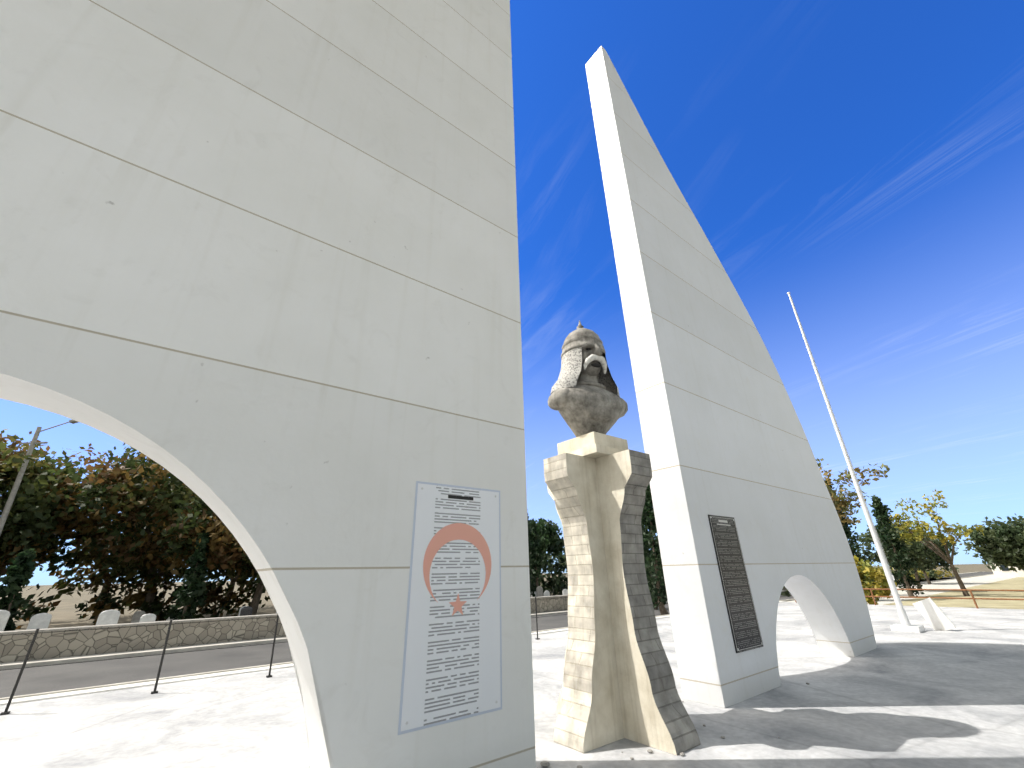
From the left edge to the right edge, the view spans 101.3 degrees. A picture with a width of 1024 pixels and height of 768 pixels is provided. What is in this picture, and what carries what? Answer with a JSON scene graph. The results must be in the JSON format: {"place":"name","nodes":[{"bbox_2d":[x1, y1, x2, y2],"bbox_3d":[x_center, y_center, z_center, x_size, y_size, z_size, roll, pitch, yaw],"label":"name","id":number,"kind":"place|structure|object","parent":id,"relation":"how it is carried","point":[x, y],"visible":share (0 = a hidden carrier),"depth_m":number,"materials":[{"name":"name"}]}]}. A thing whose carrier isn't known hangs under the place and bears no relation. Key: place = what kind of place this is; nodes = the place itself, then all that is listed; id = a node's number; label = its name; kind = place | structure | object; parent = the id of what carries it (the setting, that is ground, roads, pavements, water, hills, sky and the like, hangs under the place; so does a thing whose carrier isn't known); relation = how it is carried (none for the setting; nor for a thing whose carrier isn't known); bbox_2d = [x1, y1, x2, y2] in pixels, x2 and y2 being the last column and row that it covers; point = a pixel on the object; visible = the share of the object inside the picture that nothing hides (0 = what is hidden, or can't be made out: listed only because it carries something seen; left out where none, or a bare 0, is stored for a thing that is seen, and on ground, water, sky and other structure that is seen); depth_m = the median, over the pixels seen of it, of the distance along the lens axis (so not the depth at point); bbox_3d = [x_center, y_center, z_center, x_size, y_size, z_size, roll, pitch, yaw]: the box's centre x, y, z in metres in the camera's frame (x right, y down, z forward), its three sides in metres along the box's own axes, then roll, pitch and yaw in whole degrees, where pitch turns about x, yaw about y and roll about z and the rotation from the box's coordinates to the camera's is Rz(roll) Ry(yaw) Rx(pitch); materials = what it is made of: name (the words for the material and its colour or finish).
{"place":"outdoors","nodes":[
{"label":"outdoors","id":0,"kind":"place"},
{"bbox_2d":[0,572,972,665],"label":"verge","id":1,"kind":"structure","parent":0,"point":[63,658],"depth_m":16.76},
{"bbox_2d":[0,564,992,660],"bbox_3d":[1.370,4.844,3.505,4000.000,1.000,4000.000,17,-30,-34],"label":"terrain","id":2,"kind":"structure","parent":0,"point":[63,613],"depth_m":58.69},
{"bbox_2d":[0,610,9,630],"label":"gravestone","id":3,"kind":"object","parent":2,"relation":"on","point":[4,616],"visible":0.98,"depth_m":17.14,"materials":[{"name":"white stone"}]},
{"bbox_2d":[0,548,36,630],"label":"cypress tree","id":4,"kind":"object","parent":2,"relation":"on","point":[17,577],"visible":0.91,"depth_m":18.49,"materials":[{"name":"green plant"}]},
{"bbox_2d":[26,613,51,629],"bbox_3d":[-19.999,10.360,17.506,0.836,1.356,1.910,17,-30,-34],"label":"gravestone","id":5,"kind":"object","parent":2,"relation":"on","point":[40,621],"visible":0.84,"depth_m":18.26,"materials":[{"name":"white stone"}]},
{"bbox_2d":[0,420,77,534],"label":"utility pole","id":6,"kind":"object","parent":2,"relation":"on","point":[10,500],"visible":0.84,"depth_m":22.07,"materials":[{"name":"metal"}]},
{"bbox_2d":[0,429,86,578],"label":"oak tree","id":7,"kind":"object","parent":2,"relation":"on","point":[39,501],"visible":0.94,"depth_m":23.38,"materials":[{"name":"green plant"}]},
{"bbox_2d":[96,610,119,624],"bbox_3d":[-18.180,10.871,18.730,0.944,1.355,1.910,17,-30,-34],"label":"gravestone","id":8,"kind":"object","parent":2,"relation":"on","point":[107,617],"visible":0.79,"depth_m":19.48,"materials":[{"name":"white stone"}]},
{"bbox_2d":[37,443,188,618],"bbox_3d":[-31.997,12.123,34.765,15.234,13.310,14.280,-4,-24,5],"label":"oak tree","id":9,"kind":"object","parent":2,"relation":"on","point":[64,453],"visible":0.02,"depth_m":32.08,"materials":[{"name":"green plant"}]},
{"bbox_2d":[0,515,270,628],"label":"cemetery understorey","id":10,"kind":"object","parent":2,"relation":"on","point":[129,599],"visible":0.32,"depth_m":27.22,"materials":[{"name":"green plant"}]},
{"bbox_2d":[44,443,227,613],"bbox_3d":[-24.035,10.070,29.460,13.297,12.325,13.560,17,-30,-34],"label":"oak tree","id":11,"kind":"object","parent":2,"relation":"on","point":[133,547],"visible":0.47,"depth_m":25.77,"materials":[{"name":"green plant"}]},
{"bbox_2d":[131,611,144,622],"bbox_3d":[-19.679,12.538,22.010,0.700,1.080,1.910,17,-30,-34],"label":"gravestone","id":12,"kind":"object","parent":2,"relation":"on","point":[137,615],"visible":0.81,"depth_m":22.68,"materials":[{"name":"grey stone"}]},
{"bbox_2d":[139,614,155,621],"bbox_3d":[-16.499,11.022,18.886,0.782,1.141,1.910,17,-30,-34],"label":"gravestone","id":13,"kind":"object","parent":2,"relation":"on","point":[148,618],"visible":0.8,"depth_m":19.65,"materials":[{"name":"white stone"}]},
{"bbox_2d":[164,532,209,619],"bbox_3d":[-17.443,10.873,22.985,1.739,5.324,1.610,17,-30,-34],"label":"cypress tree","id":14,"kind":"object","parent":2,"relation":"on","point":[192,592],"visible":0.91,"depth_m":22.78,"materials":[{"name":"green plant"}]},
{"bbox_2d":[163,523,241,609],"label":"oak tree","id":15,"kind":"object","parent":2,"relation":"on","point":[233,580],"depth_m":40.02,"materials":[{"name":"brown plant"}]},
{"bbox_2d":[157,487,263,614],"bbox_3d":[-17.002,10.326,29.138,11.801,11.336,12.809,17,-30,-34],"label":"oak tree","id":16,"kind":"object","parent":2,"relation":"on","point":[213,526],"visible":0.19,"depth_m":25.02,"materials":[{"name":"green plant"}]},
{"bbox_2d":[240,606,252,615],"bbox_3d":[-14.129,12.573,22.461,0.753,1.158,1.910,17,-30,-34],"label":"gravestone","id":17,"kind":"object","parent":2,"relation":"on","point":[246,610],"visible":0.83,"depth_m":23.20,"materials":[{"name":"stone"}]},
{"bbox_2d":[0,587,786,662],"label":"cemetery wall","id":18,"kind":"structure","parent":2,"relation":"on","point":[53,644],"depth_m":17.10,"materials":[{"name":"grey stone"}]},
{"bbox_2d":[0,595,567,634],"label":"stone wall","id":19,"kind":"structure","parent":18,"relation":"on","point":[112,625],"depth_m":17.24,"materials":[{"name":"grey stone"}]},
{"bbox_2d":[527,509,536,596],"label":"cypress tree","id":20,"kind":"object","parent":2,"relation":"on","point":[532,586],"visible":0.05,"depth_m":36.05,"materials":[{"name":"green plant"}]},
{"bbox_2d":[528,521,544,596],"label":"cypress tree","id":21,"kind":"object","parent":2,"relation":"on","point":[537,560],"visible":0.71,"depth_m":38.43,"materials":[{"name":"green plant"}]},
{"bbox_2d":[536,586,542,596],"bbox_3d":[2.834,17.169,33.931,0.810,1.520,1.910,17,-30,-34],"label":"gravestone","id":22,"kind":"object","parent":2,"relation":"on","point":[539,591],"visible":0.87,"depth_m":34.64,"materials":[{"name":"grey stone"}]},
{"bbox_2d":[529,518,564,568],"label":"pine tree","id":23,"kind":"object","parent":2,"relation":"on","point":[548,534],"visible":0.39,"depth_m":43.88,"materials":[{"name":"green plant"}]},
{"bbox_2d":[562,589,567,594],"bbox_3d":[5.205,18.176,35.883,0.785,1.196,1.910,17,-30,-34],"label":"gravestone","id":24,"kind":"object","parent":2,"relation":"on","point":[564,591],"visible":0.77,"depth_m":36.60,"materials":[{"name":"white stone"}]},
{"bbox_2d":[530,540,663,595],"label":"tree line","id":25,"kind":"object","parent":2,"relation":"on","point":[554,584],"visible":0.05,"depth_m":49.05,"materials":[{"name":"green plant"}]},
{"bbox_2d":[641,522,664,609],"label":"cypress tree","id":26,"kind":"object","parent":2,"relation":"on","point":[646,550],"visible":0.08,"depth_m":30.53,"materials":[{"name":"green plant"}]},
{"bbox_2d":[641,483,668,614],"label":"cypress tree","id":27,"kind":"object","parent":2,"relation":"on","point":[658,586],"visible":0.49,"depth_m":26.69,"materials":[{"name":"green plant"}]},
{"bbox_2d":[781,563,958,596],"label":"scrub","id":28,"kind":"object","parent":2,"relation":"on","point":[934,574],"visible":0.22,"depth_m":76.42,"materials":[{"name":"green plant"}]},
{"bbox_2d":[0,572,993,697],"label":"road","id":29,"kind":"structure","parent":0,"point":[43,678],"depth_m":13.59,"materials":[{"name":"grey asphalt"}]},
{"bbox_2d":[0,571,991,700],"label":"road kerbs","id":30,"kind":"structure","parent":29,"relation":"on","point":[12,666],"depth_m":14.67,"materials":[{"name":"grey concrete"}]},
{"bbox_2d":[0,602,1023,767],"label":"plaza","id":31,"kind":"structure","parent":0,"point":[929,697],"depth_m":4.85,"materials":[{"name":"concrete"}]},
{"bbox_2d":[0,0,535,767],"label":"sail","id":32,"kind":"object","parent":31,"relation":"on","point":[260,278],"visible":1,"depth_m":3.29,"materials":[{"name":"white paint"}]},
{"bbox_2d":[398,481,501,734],"bbox_3d":[-0.443,1.698,3.433,0.875,1.705,0.008,17,-30,-35],"label":"sign border","id":33,"kind":"object","parent":32,"relation":"attached to","point":[400,732],"visible":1,"depth_m":3.28,"materials":[{"name":"grey metal"}]},
{"bbox_2d":[401,483,500,730],"bbox_3d":[-0.441,1.697,3.431,0.840,1.670,0.007,17,-30,-34],"label":"poster","id":34,"kind":"object","parent":33,"relation":"attached to","point":[452,667],"visible":1,"depth_m":3.35,"materials":[{"name":"white paper"}]},
{"bbox_2d":[423,523,490,615],"bbox_3d":[-0.442,1.530,3.502,0.660,0.708,0.001,17,-30,-34],"label":"crescent and star","id":35,"kind":"object","parent":34,"relation":"attached to","point":[456,531],"visible":1,"depth_m":3.56,"materials":[{"name":"red paint"}]},
{"bbox_2d":[448,495,472,499],"bbox_3d":[-0.454,1.012,3.736,0.260,0.028,0.006,17,-30,-35],"label":"sign title text","id":36,"kind":"object","parent":34,"relation":"attached to","point":[460,497],"visible":1,"depth_m":3.73},
{"bbox_2d":[0,596,567,714],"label":"wire railing","id":37,"kind":"object","parent":31,"relation":"on","point":[6,712],"visible":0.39,"depth_m":6.28,"materials":[{"name":"grey metal"}]},
{"bbox_2d":[0,601,785,705],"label":"plaza kerb","id":38,"kind":"structure","parent":31,"relation":"on","point":[75,693],"depth_m":6.73,"materials":[{"name":"white paint"}]},
{"bbox_2d":[543,431,700,754],"bbox_3d":[1.111,2.194,5.034,1.383,3.100,1.383,-4,-24,6],"label":"pedestal","id":39,"kind":"object","parent":31,"relation":"on","point":[618,681],"visible":1,"depth_m":4.53,"materials":[{"name":"stone"}]},
{"bbox_2d":[548,320,627,436],"bbox_3d":[1.054,-0.097,6.071,1.224,1.930,0.844,17,-30,-34],"label":"bust","id":40,"kind":"object","parent":39,"relation":"on","point":[584,398],"visible":0.95,"depth_m":5.71,"materials":[{"name":"stone"}]},
{"bbox_2d":[540,653,870,767],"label":"debris","id":41,"kind":"object","parent":31,"relation":"on","point":[543,763],"visible":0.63,"depth_m":3.66,"materials":[{"name":"grey stone"}]},
{"bbox_2d":[585,46,876,707],"bbox_3d":[4.726,-1.480,9.742,6.371,13.520,0.550,17,-30,-34],"label":"sail-shaped monument","id":42,"kind":"object","parent":31,"relation":"on","point":[723,433],"visible":0.95,"depth_m":7.78,"materials":[{"name":"white paint"}]},
{"bbox_2d":[708,515,762,652],"bbox_3d":[3.197,2.796,6.022,0.760,1.730,0.016,17,-30,-34],"label":"plaque","id":43,"kind":"object","parent":42,"relation":"attached to","point":[743,619],"visible":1,"depth_m":5.97,"materials":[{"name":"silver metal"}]},
{"bbox_2d":[787,292,924,632],"bbox_3d":[9.742,1.465,12.543,0.550,10.250,0.550,17,-30,-34],"label":"flagpole","id":44,"kind":"object","parent":31,"relation":"on","point":[905,625],"visible":1,"depth_m":11.45,"materials":[{"name":"silver metal"}]},
{"bbox_2d":[795,588,1023,608],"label":"rusty railing","id":45,"kind":"object","parent":31,"relation":"on","point":[969,590],"visible":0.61,"depth_m":15.80,"materials":[{"name":"brown metal"}]},
{"bbox_2d":[913,597,955,630],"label":"leaning slab","id":46,"kind":"structure","parent":31,"relation":"on","point":[933,614],"depth_m":10.53,"materials":[{"name":"white paint"}]},
{"bbox_2d":[0,0,1023,585],"label":"sky","id":47,"kind":"structure","parent":0,"point":[861,161],"materials":[{"name":"blue"}]},
{"bbox_2d":[786,574,1015,604],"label":"pavement","id":48,"kind":"structure","parent":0,"point":[968,582],"depth_m":52.67,"materials":[{"name":"white concrete"}]},
{"bbox_2d":[885,577,1023,608],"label":"dry field","id":49,"kind":"structure","parent":0,"point":[1016,583],"depth_m":33.69,"materials":[{"name":"beige plant"}]},
{"bbox_2d":[824,479,873,581],"bbox_3d":[27.517,12.641,34.583,2.797,9.777,2.658,17,-30,-34],"label":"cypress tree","id":50,"kind":"object","parent":49,"relation":"on","point":[854,545],"visible":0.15,"depth_m":34.15,"materials":[{"name":"green plant"}]},
{"bbox_2d":[816,458,889,525],"bbox_3d":[21.047,9.837,28.162,7.571,9.784,8.714,17,-30,-34],"label":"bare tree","id":51,"kind":"object","parent":49,"relation":"on","point":[841,502],"visible":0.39,"depth_m":27.25,"materials":[{"name":"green plant"}]},
{"bbox_2d":[845,507,861,524],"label":"bare tree","id":52,"kind":"object","parent":49,"relation":"on","point":[857,521],"visible":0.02,"depth_m":37.61,"materials":[{"name":"grey plant"}]},
{"bbox_2d":[853,555,896,604],"bbox_3d":[19.355,11.356,23.565,3.533,3.369,3.425,17,-30,-34],"label":"shrub","id":53,"kind":"object","parent":49,"relation":"on","point":[867,571],"visible":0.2,"depth_m":22.77,"materials":[{"name":"yellow plant"}]},
{"bbox_2d":[870,494,924,596],"bbox_3d":[33.952,14.196,37.200,2.625,8.866,2.489,17,-30,-34],"label":"cypress tree","id":54,"kind":"object","parent":49,"relation":"on","point":[888,537],"visible":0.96,"depth_m":37.01,"materials":[{"name":"green plant"}]},
{"bbox_2d":[857,523,944,588],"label":"olive tree","id":55,"kind":"object","parent":49,"relation":"on","point":[920,552],"visible":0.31,"depth_m":43.41,"materials":[{"name":"green plant"}]},
{"bbox_2d":[903,534,958,583],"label":"olive tree","id":56,"kind":"object","parent":49,"relation":"on","point":[930,564],"visible":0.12,"depth_m":56.82,"materials":[{"name":"green plant"}]},
{"bbox_2d":[888,489,983,595],"bbox_3d":[36.621,13.966,36.691,4.288,8.681,6.970,4,-25,-11],"label":"bare tree","id":57,"kind":"object","parent":49,"relation":"on","point":[919,527],"visible":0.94,"depth_m":36.20,"materials":[{"name":"yellow plant"}]},
{"bbox_2d":[962,513,1023,571],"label":"olive tree","id":58,"kind":"object","parent":49,"relation":"on","point":[1007,537],"visible":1,"depth_m":39.84,"materials":[{"name":"green plant"}]},
{"bbox_2d":[990,563,1023,576],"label":"wall","id":59,"kind":"structure","parent":49,"relation":"on","point":[1005,573],"depth_m":78.53,"materials":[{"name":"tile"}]}
]}

